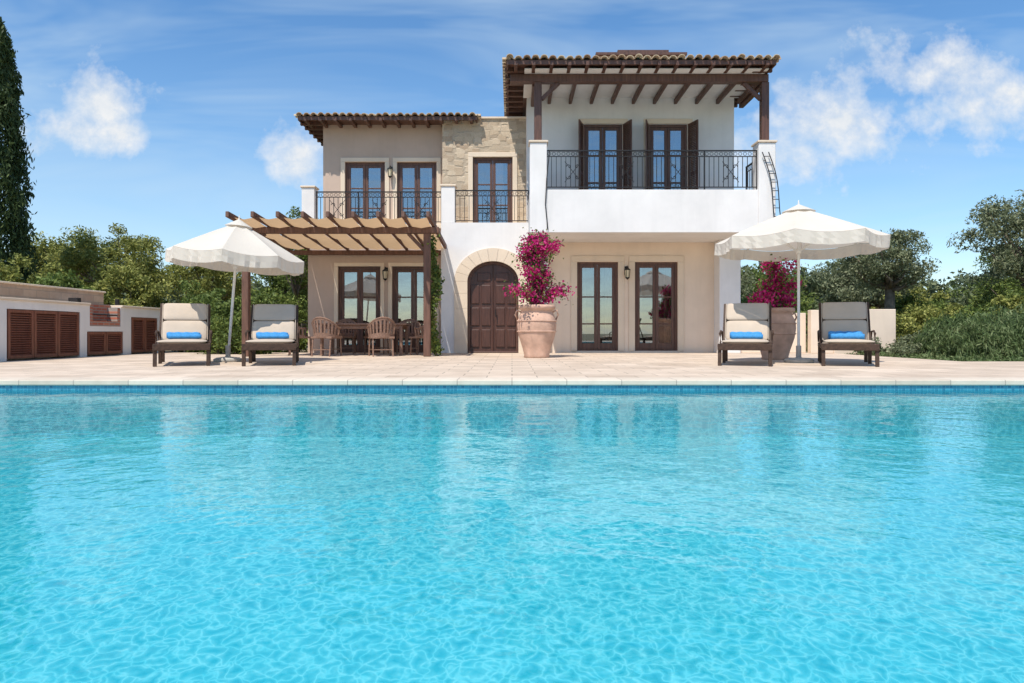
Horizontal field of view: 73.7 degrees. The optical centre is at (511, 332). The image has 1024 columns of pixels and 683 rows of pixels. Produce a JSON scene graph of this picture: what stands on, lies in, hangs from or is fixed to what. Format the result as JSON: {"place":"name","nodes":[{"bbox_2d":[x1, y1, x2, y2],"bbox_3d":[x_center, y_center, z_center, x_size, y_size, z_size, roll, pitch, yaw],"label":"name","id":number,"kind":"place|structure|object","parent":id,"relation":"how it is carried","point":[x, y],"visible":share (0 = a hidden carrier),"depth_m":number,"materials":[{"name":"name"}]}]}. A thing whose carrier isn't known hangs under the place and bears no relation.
{"place":"outdoors","nodes":[
{"label":"outdoors","id":0,"kind":"place"},
{"bbox_2d":[165,345,807,352],"bbox_3d":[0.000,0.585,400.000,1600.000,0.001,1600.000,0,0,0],"label":"ground","id":1,"kind":"structure","parent":0,"point":[287,352],"depth_m":20.48,"materials":[{"name":"stone"}]},
{"bbox_2d":[0,17,46,283],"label":"cypress tree","id":2,"kind":"object","parent":1,"relation":"on","point":[16,226],"visible":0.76,"depth_m":20.01,"materials":[{"name":"green plant"}]},
{"bbox_2d":[4,231,102,283],"bbox_3d":[-17.497,-1.632,25.931,4.522,4.461,4.344,0,0,0],"label":"garden tree","id":3,"kind":"object","parent":1,"relation":"on","point":[43,247],"visible":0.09,"depth_m":25.29,"materials":[{"name":"green plant"}]},
{"bbox_2d":[0,253,172,307],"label":"garden bush","id":4,"kind":"object","parent":1,"relation":"on","point":[146,290],"visible":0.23,"depth_m":19.58,"materials":[{"name":"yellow plant"}]},
{"bbox_2d":[40,223,176,299],"bbox_3d":[-13.975,-1.614,24.018,3.913,4.418,3.861,0,0,0],"label":"olive tree","id":5,"kind":"object","parent":1,"relation":"on","point":[136,255],"visible":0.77,"depth_m":23.21,"materials":[{"name":"green plant"}]},
{"bbox_2d":[0,268,230,351],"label":"garden bush","id":6,"kind":"object","parent":1,"relation":"on","point":[58,279],"visible":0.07,"depth_m":17.39,"materials":[{"name":"green plant"}]},
{"bbox_2d":[153,263,257,304],"bbox_3d":[-11.166,-1.312,24.817,3.340,3.818,3.569,0,0,-30],"label":"garden tree","id":7,"kind":"object","parent":1,"relation":"on","point":[218,279],"visible":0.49,"depth_m":23.97,"materials":[{"name":"green plant"}]},
{"bbox_2d":[197,309,272,353],"bbox_3d":[-7.036,0.003,17.116,2.400,1.229,1.313,0,0,7],"label":"hedge","id":8,"kind":"object","parent":1,"relation":"on","point":[219,327],"visible":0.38,"depth_m":16.87,"materials":[{"name":"green plant"}]},
{"bbox_2d":[180,288,307,352],"bbox_3d":[-7.516,-0.347,19.389,4.139,1.964,1.844,0,0,-15],"label":"hedge","id":9,"kind":"object","parent":1,"relation":"on","point":[224,309],"visible":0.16,"depth_m":19.26,"materials":[{"name":"green plant"}]},
{"bbox_2d":[252,256,307,346],"bbox_3d":[-8.389,-1.334,27.125,3.249,3.863,3.694,0,0,41],"label":"garden tree","id":10,"kind":"object","parent":1,"relation":"on","point":[274,281],"visible":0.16,"depth_m":26.22,"materials":[{"name":"green plant"}]},
{"bbox_2d":[278,206,318,326],"bbox_3d":[-6.506,-1.650,20.653,1.415,4.483,2.014,0,0,-24],"label":"garden tree","id":11,"kind":"object","parent":1,"relation":"on","point":[296,284],"visible":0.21,"depth_m":20.49,"materials":[{"name":"green plant"}]},
{"bbox_2d":[110,259,1020,321],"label":"distant trees","id":12,"kind":"object","parent":1,"relation":"on","point":[813,285],"visible":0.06,"depth_m":38.84,"materials":[{"name":"green plant"}]},
{"bbox_2d":[741,265,757,297],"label":"olive tree","id":13,"kind":"object","parent":1,"relation":"on","point":[745,282],"visible":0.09,"depth_m":23.39,"materials":[{"name":"green plant"}]},
{"bbox_2d":[741,264,822,312],"bbox_3d":[10.699,-1.157,28.966,4.213,3.518,3.879,0,0,-18],"label":"garden tree","id":14,"kind":"object","parent":1,"relation":"on","point":[802,294],"visible":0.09,"depth_m":28.16,"materials":[{"name":"green plant"}]},
{"bbox_2d":[808,256,914,308],"bbox_3d":[14.496,-1.423,28.145,4.120,4.045,3.812,0,0,-27],"label":"garden tree","id":15,"kind":"object","parent":1,"relation":"on","point":[839,284],"visible":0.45,"depth_m":27.56,"materials":[{"name":"green plant"}]},
{"bbox_2d":[741,289,1023,341],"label":"garden bush","id":16,"kind":"object","parent":1,"relation":"on","point":[900,303],"visible":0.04,"depth_m":21.37,"materials":[{"name":"green plant"}]},
{"bbox_2d":[833,228,941,308],"bbox_3d":[11.502,-1.303,21.015,2.927,3.828,2.844,0,0,-36],"label":"olive tree","id":17,"kind":"object","parent":1,"relation":"on","point":[888,275],"visible":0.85,"depth_m":20.46,"materials":[{"name":"green plant"}]},
{"bbox_2d":[854,330,929,357],"bbox_3d":[9.565,0.270,16.329,2.058,0.689,2.420,0,0,0],"label":"garden bush","id":18,"kind":"object","parent":1,"relation":"on","point":[899,347],"visible":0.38,"depth_m":15.79,"materials":[{"name":"green plant"}]},
{"bbox_2d":[849,351,1023,360],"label":"ground cover plants","id":19,"kind":"object","parent":1,"relation":"on","point":[918,356],"visible":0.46,"depth_m":13.67,"materials":[{"name":"green plant"}]},
{"bbox_2d":[869,284,1023,341],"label":"garden bush","id":20,"kind":"object","parent":1,"relation":"on","point":[907,323],"visible":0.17,"depth_m":18.82,"materials":[{"name":"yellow plant"}]},
{"bbox_2d":[908,300,1023,360],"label":"rosemary shrub","id":21,"kind":"object","parent":1,"relation":"on","point":[1000,336],"visible":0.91,"depth_m":14.15,"materials":[{"name":"green plant"}]},
{"bbox_2d":[940,241,1023,313],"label":"garden tree","id":22,"kind":"object","parent":1,"relation":"on","point":[986,295],"visible":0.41,"depth_m":27.51,"materials":[{"name":"green plant"}]},
{"bbox_2d":[946,189,1023,288],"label":"olive tree","id":23,"kind":"object","parent":1,"relation":"on","point":[1010,259],"visible":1,"depth_m":19.33,"materials":[{"name":"green plant"}]},
{"bbox_2d":[0,353,1023,377],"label":"terrace","id":24,"kind":"structure","parent":0,"point":[514,365],"depth_m":10.39,"materials":[{"name":"beige stone"}]},
{"bbox_2d":[0,281,162,361],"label":"outdoor kitchen","id":25,"kind":"object","parent":24,"relation":"on","point":[40,321],"visible":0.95,"depth_m":14.70,"materials":[{"name":"white paint"}]},
{"bbox_2d":[7,309,156,358],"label":"louvered doors","id":26,"kind":"structure","parent":25,"relation":"in","point":[30,333],"depth_m":14.17,"materials":[{"name":"brown wood"}]},
{"bbox_2d":[152,303,212,366],"bbox_3d":[-5.586,0.000,11.638,0.884,1.058,1.964,0,0,-24],"label":"sun lounger","id":27,"kind":"object","parent":24,"relation":"on","point":[183,317],"visible":0.97,"depth_m":11.92,"materials":[{"name":"fabric"}]},
{"bbox_2d":[166,332,201,338],"bbox_3d":[-5.571,0.043,11.603,0.540,0.124,0.295,0,0,-24],"label":"towel","id":28,"kind":"object","parent":27,"relation":"on","point":[183,335],"visible":0.97,"depth_m":11.52,"materials":[{"name":"blue fabric"}]},
{"bbox_2d":[165,215,303,361],"bbox_3d":[-5.062,-0.816,12.504,2.242,2.682,2.255,0,0,11],"label":"parasol","id":29,"kind":"object","parent":24,"relation":"on","point":[238,245],"visible":1,"depth_m":11.94,"materials":[{"name":"fabric"}]},
{"bbox_2d":[241,304,299,365],"bbox_3d":[-4.127,0.004,11.780,0.884,1.051,1.964,0,0,-16],"label":"sun lounger","id":30,"kind":"object","parent":24,"relation":"on","point":[274,318],"visible":0.96,"depth_m":12.09,"materials":[{"name":"fabric"}]},
{"bbox_2d":[256,332,288,338],"bbox_3d":[-4.116,0.043,11.744,0.540,0.124,0.295,0,0,-16],"label":"towel","id":31,"kind":"object","parent":30,"relation":"on","point":[272,335],"visible":1,"depth_m":11.65,"materials":[{"name":"blue fabric"}]},
{"bbox_2d":[288,326,312,355],"bbox_3d":[-5.022,0.082,16.145,0.584,0.889,0.660,0,0,-14],"label":"dining chair","id":32,"kind":"object","parent":24,"relation":"on","point":[302,335],"visible":0.41,"depth_m":15.95,"materials":[{"name":"wood"}]},
{"bbox_2d":[311,317,342,356],"bbox_3d":[-4.205,0.082,15.428,0.660,0.889,0.585,0,0,14],"label":"dining chair","id":33,"kind":"object","parent":24,"relation":"on","point":[322,336],"visible":1,"depth_m":15.22,"materials":[{"name":"wood"}]},
{"bbox_2d":[225,211,446,356],"bbox_3d":[-3.885,-1.005,16.198,4.530,3.060,4.001,0,0,0],"label":"wooden pergola","id":34,"kind":"object","parent":24,"relation":"on","point":[422,230],"visible":0.88,"depth_m":15.13,"materials":[{"name":"brown wood"}]},
{"bbox_2d":[422,234,444,355],"bbox_3d":[-1.784,-0.834,15.518,0.531,2.840,0.864,0,0,0],"label":"climbing vine","id":35,"kind":"object","parent":34,"relation":"attached to","point":[436,278],"visible":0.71,"depth_m":15.45,"materials":[{"name":"green plant"}]},
{"bbox_2d":[333,319,357,353],"bbox_3d":[-4.202,0.082,17.172,0.660,0.889,0.584,0,0,-6],"label":"dining chair","id":36,"kind":"object","parent":24,"relation":"on","point":[353,336],"visible":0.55,"depth_m":17.36,"materials":[{"name":"wood"}]},
{"bbox_2d":[316,323,411,355],"bbox_3d":[-3.500,0.147,16.300,2.100,0.755,1.000,0,0,0],"label":"dining table","id":37,"kind":"object","parent":24,"relation":"on","point":[400,326],"visible":0.77,"depth_m":15.86,"materials":[{"name":"wood"}]},
{"bbox_2d":[364,320,388,353],"bbox_3d":[-3.398,0.082,17.222,0.660,0.889,0.584,0,0,6],"label":"dining chair","id":38,"kind":"object","parent":24,"relation":"on","point":[367,336],"visible":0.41,"depth_m":17.38,"materials":[{"name":"wood"}]},
{"bbox_2d":[367,317,395,356],"bbox_3d":[-2.942,0.082,15.399,0.660,0.889,0.584,0,0,-20],"label":"dining chair","id":39,"kind":"object","parent":24,"relation":"on","point":[383,335],"visible":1,"depth_m":15.20,"materials":[{"name":"wood"}]},
{"bbox_2d":[395,319,420,353],"bbox_3d":[-2.600,0.082,17.122,0.660,0.889,0.584,0,0,0],"label":"dining chair","id":40,"kind":"object","parent":24,"relation":"on","point":[409,321],"visible":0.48,"depth_m":17.32,"materials":[{"name":"wood"}]},
{"bbox_2d":[409,319,436,354],"bbox_3d":[-2.078,0.082,16.196,0.585,0.889,0.660,0,0,11],"label":"dining chair","id":41,"kind":"object","parent":24,"relation":"on","point":[418,336],"visible":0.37,"depth_m":15.95,"materials":[{"name":"wood"}]},
{"bbox_2d":[0,378,1023,682],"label":"swimming pool","id":42,"kind":"structure","parent":24,"relation":"in","point":[416,552],"depth_m":4.83,"materials":[{"name":"liquid"}]},
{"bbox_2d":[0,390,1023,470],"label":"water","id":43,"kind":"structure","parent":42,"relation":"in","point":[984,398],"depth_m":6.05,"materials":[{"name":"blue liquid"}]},
{"bbox_2d":[514,304,558,357],"bbox_3d":[0.530,-0.035,14.600,0.860,1.120,0.860,0,0,-41],"label":"terracotta pot","id":44,"kind":"object","parent":24,"relation":"on","point":[536,326],"visible":1,"depth_m":14.29,"materials":[{"name":"ceramic"}]},
{"bbox_2d":[501,227,577,307],"bbox_3d":[0.578,-1.344,14.530,1.510,1.848,1.698,0,0,15],"label":"bougainvillea","id":45,"kind":"object","parent":44,"relation":"on","point":[535,251],"visible":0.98,"depth_m":14.44,"materials":[{"name":"pink plant"}]},
{"bbox_2d":[294,50,780,352],"bbox_3d":[0.140,-3.620,20.694,12.440,8.290,9.683,0,0,0],"label":"villa","id":46,"kind":"object","parent":24,"relation":"on","point":[607,167],"visible":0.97,"depth_m":18.20,"materials":[{"name":"beige paint"}]},
{"bbox_2d":[339,267,379,352],"bbox_3d":[-4.070,-0.625,18.300,1.140,2.300,0.080,0,0,0],"label":"french window frame","id":47,"kind":"structure","parent":46,"relation":"in","point":[359,347],"depth_m":18.27,"materials":[{"name":"brown wood"}]},
{"bbox_2d":[346,163,384,223],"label":"french window frame","id":48,"kind":"structure","parent":46,"relation":"in","point":[365,166],"depth_m":19.77,"materials":[{"name":"brown wood"}]},
{"bbox_2d":[382,267,387,280],"bbox_3d":[-3.350,-1.564,18.078,0.170,0.378,0.245,0,0,0],"label":"wall lantern","id":49,"kind":"object","parent":46,"relation":"attached to","point":[385,273],"depth_m":18.00,"materials":[{"name":"black metal"}]},
{"bbox_2d":[387,166,392,177],"bbox_3d":[-3.490,-4.614,19.578,0.170,0.378,0.245,0,0,0],"label":"wall lantern","id":50,"kind":"object","parent":46,"relation":"attached to","point":[390,170],"depth_m":19.50,"materials":[{"name":"white glass"}]},
{"bbox_2d":[392,267,434,352],"bbox_3d":[-2.625,-0.625,18.300,1.150,2.300,0.080,0,0,0],"label":"french window frame","id":51,"kind":"structure","parent":46,"relation":"in","point":[413,270],"depth_m":18.27,"materials":[{"name":"brown wood"}]},
{"bbox_2d":[397,163,436,223],"bbox_3d":[-2.745,-3.915,19.800,1.150,2.040,0.080,0,0,0],"label":"french window frame","id":52,"kind":"structure","parent":46,"relation":"in","point":[400,166],"depth_m":19.77,"materials":[{"name":"brown wood"}]},
{"bbox_2d":[470,264,515,350],"bbox_3d":[-0.500,-0.675,18.160,1.320,2.400,0.080,0,0,0],"label":"door slab","id":53,"kind":"structure","parent":46,"relation":"in","point":[488,268],"depth_m":18.12,"materials":[{"name":"brown wood"}]},
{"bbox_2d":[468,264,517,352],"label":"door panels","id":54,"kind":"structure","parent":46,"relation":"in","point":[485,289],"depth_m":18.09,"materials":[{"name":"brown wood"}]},
{"bbox_2d":[473,158,512,222],"bbox_3d":[-0.545,-3.935,19.400,1.130,2.080,0.080,0,0,0],"label":"french window frame","id":55,"kind":"structure","parent":46,"relation":"in","point":[492,161],"depth_m":19.37,"materials":[{"name":"brown wood"}]},
{"bbox_2d":[577,262,617,350],"bbox_3d":[2.280,-0.710,18.300,1.100,2.370,0.080,0,0,0],"label":"french window frame","id":56,"kind":"structure","parent":46,"relation":"in","point":[596,346],"depth_m":18.27,"materials":[{"name":"brown wood"}]},
{"bbox_2d":[584,125,621,189],"bbox_3d":[2.425,-4.175,18.300,1.050,2.800,0.080,0,0,0],"label":"french window frame","id":57,"kind":"structure","parent":46,"relation":"in","point":[602,129],"depth_m":18.27,"materials":[{"name":"brown wood"}]},
{"bbox_2d":[624,266,629,279],"bbox_3d":[3.050,-1.594,18.078,0.170,0.378,0.245,0,0,0],"label":"wall lantern","id":58,"kind":"object","parent":46,"relation":"attached to","point":[627,272],"depth_m":18.00,"materials":[{"name":"black metal"}]},
{"bbox_2d":[635,262,676,350],"bbox_3d":[3.845,-0.710,18.300,1.150,2.370,0.080,0,0,0],"label":"french window frame","id":59,"kind":"structure","parent":46,"relation":"in","point":[655,345],"depth_m":18.27,"materials":[{"name":"brown wood"}]},
{"bbox_2d":[649,125,686,189],"bbox_3d":[4.160,-4.175,18.300,1.040,2.800,0.080,0,0,0],"label":"french window frame","id":60,"kind":"structure","parent":46,"relation":"in","point":[666,128],"depth_m":18.27,"materials":[{"name":"brown wood"}]},
{"bbox_2d":[762,152,780,216],"bbox_3d":[6.226,-3.401,16.359,0.517,1.857,0.121,0,0,0],"label":"wall ladder","id":61,"kind":"object","parent":46,"relation":"attached to","point":[771,182],"depth_m":16.30,"materials":[{"name":"black metal"}]},
{"bbox_2d":[718,303,773,366],"bbox_3d":[4.019,-0.003,11.707,0.884,1.065,1.964,0,0,20],"label":"sun lounger","id":62,"kind":"object","parent":24,"relation":"on","point":[746,317],"visible":0.96,"depth_m":12.00,"materials":[{"name":"fabric"}]},
{"bbox_2d":[730,332,762,338],"bbox_3d":[4.006,0.043,11.672,0.540,0.135,0.311,0,0,20],"label":"towel","id":63,"kind":"object","parent":62,"relation":"on","point":[746,335],"visible":0.91,"depth_m":11.57,"materials":[{"name":"blue fabric"}]},
{"bbox_2d":[741,313,805,352],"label":"garden wall","id":64,"kind":"structure","parent":24,"relation":"on","point":[802,333],"depth_m":17.90,"materials":[{"name":"beige paint"}]},
{"bbox_2d":[760,307,796,359],"bbox_3d":[5.240,0.015,13.600,0.800,1.020,0.800,0,0,31],"label":"terracotta pot","id":65,"kind":"object","parent":24,"relation":"on","point":[783,323],"visible":0.56,"depth_m":13.28,"materials":[{"name":"orange ceramic"}]},
{"bbox_2d":[746,254,808,311],"bbox_3d":[5.258,-0.930,13.563,1.434,1.499,1.128,0,0,-15],"label":"bougainvillea","id":66,"kind":"object","parent":65,"relation":"in","point":[775,290],"visible":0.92,"depth_m":13.44,"materials":[{"name":"pink plant"}]},
{"bbox_2d":[714,200,890,362],"bbox_3d":[5.080,-0.915,12.107,2.688,2.880,2.718,0,0,0],"label":"parasol","id":67,"kind":"object","parent":24,"relation":"on","point":[799,231],"visible":1,"depth_m":11.62,"materials":[{"name":"fabric"}]},
{"bbox_2d":[817,302,879,366],"bbox_3d":[5.670,-0.010,11.594,0.884,1.078,1.964,0,0,23],"label":"sun lounger","id":68,"kind":"object","parent":24,"relation":"on","point":[844,316],"visible":0.98,"depth_m":11.88,"materials":[{"name":"fabric"}]},
{"bbox_2d":[828,331,864,338],"bbox_3d":[5.657,0.041,11.562,0.540,0.156,0.342,0,0,23],"label":"towel","id":69,"kind":"object","parent":68,"relation":"on","point":[846,335],"visible":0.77,"depth_m":11.46,"materials":[{"name":"blue fabric"}]},
{"bbox_2d":[808,309,895,353],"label":"garden wall","id":70,"kind":"structure","parent":24,"relation":"on","point":[883,323],"depth_m":17.60,"materials":[{"name":"beige paint"}]},
{"bbox_2d":[0,0,1023,291],"label":"sky","id":71,"kind":"structure","parent":0,"point":[162,119],"materials":[{"name":"blue"}]}
]}

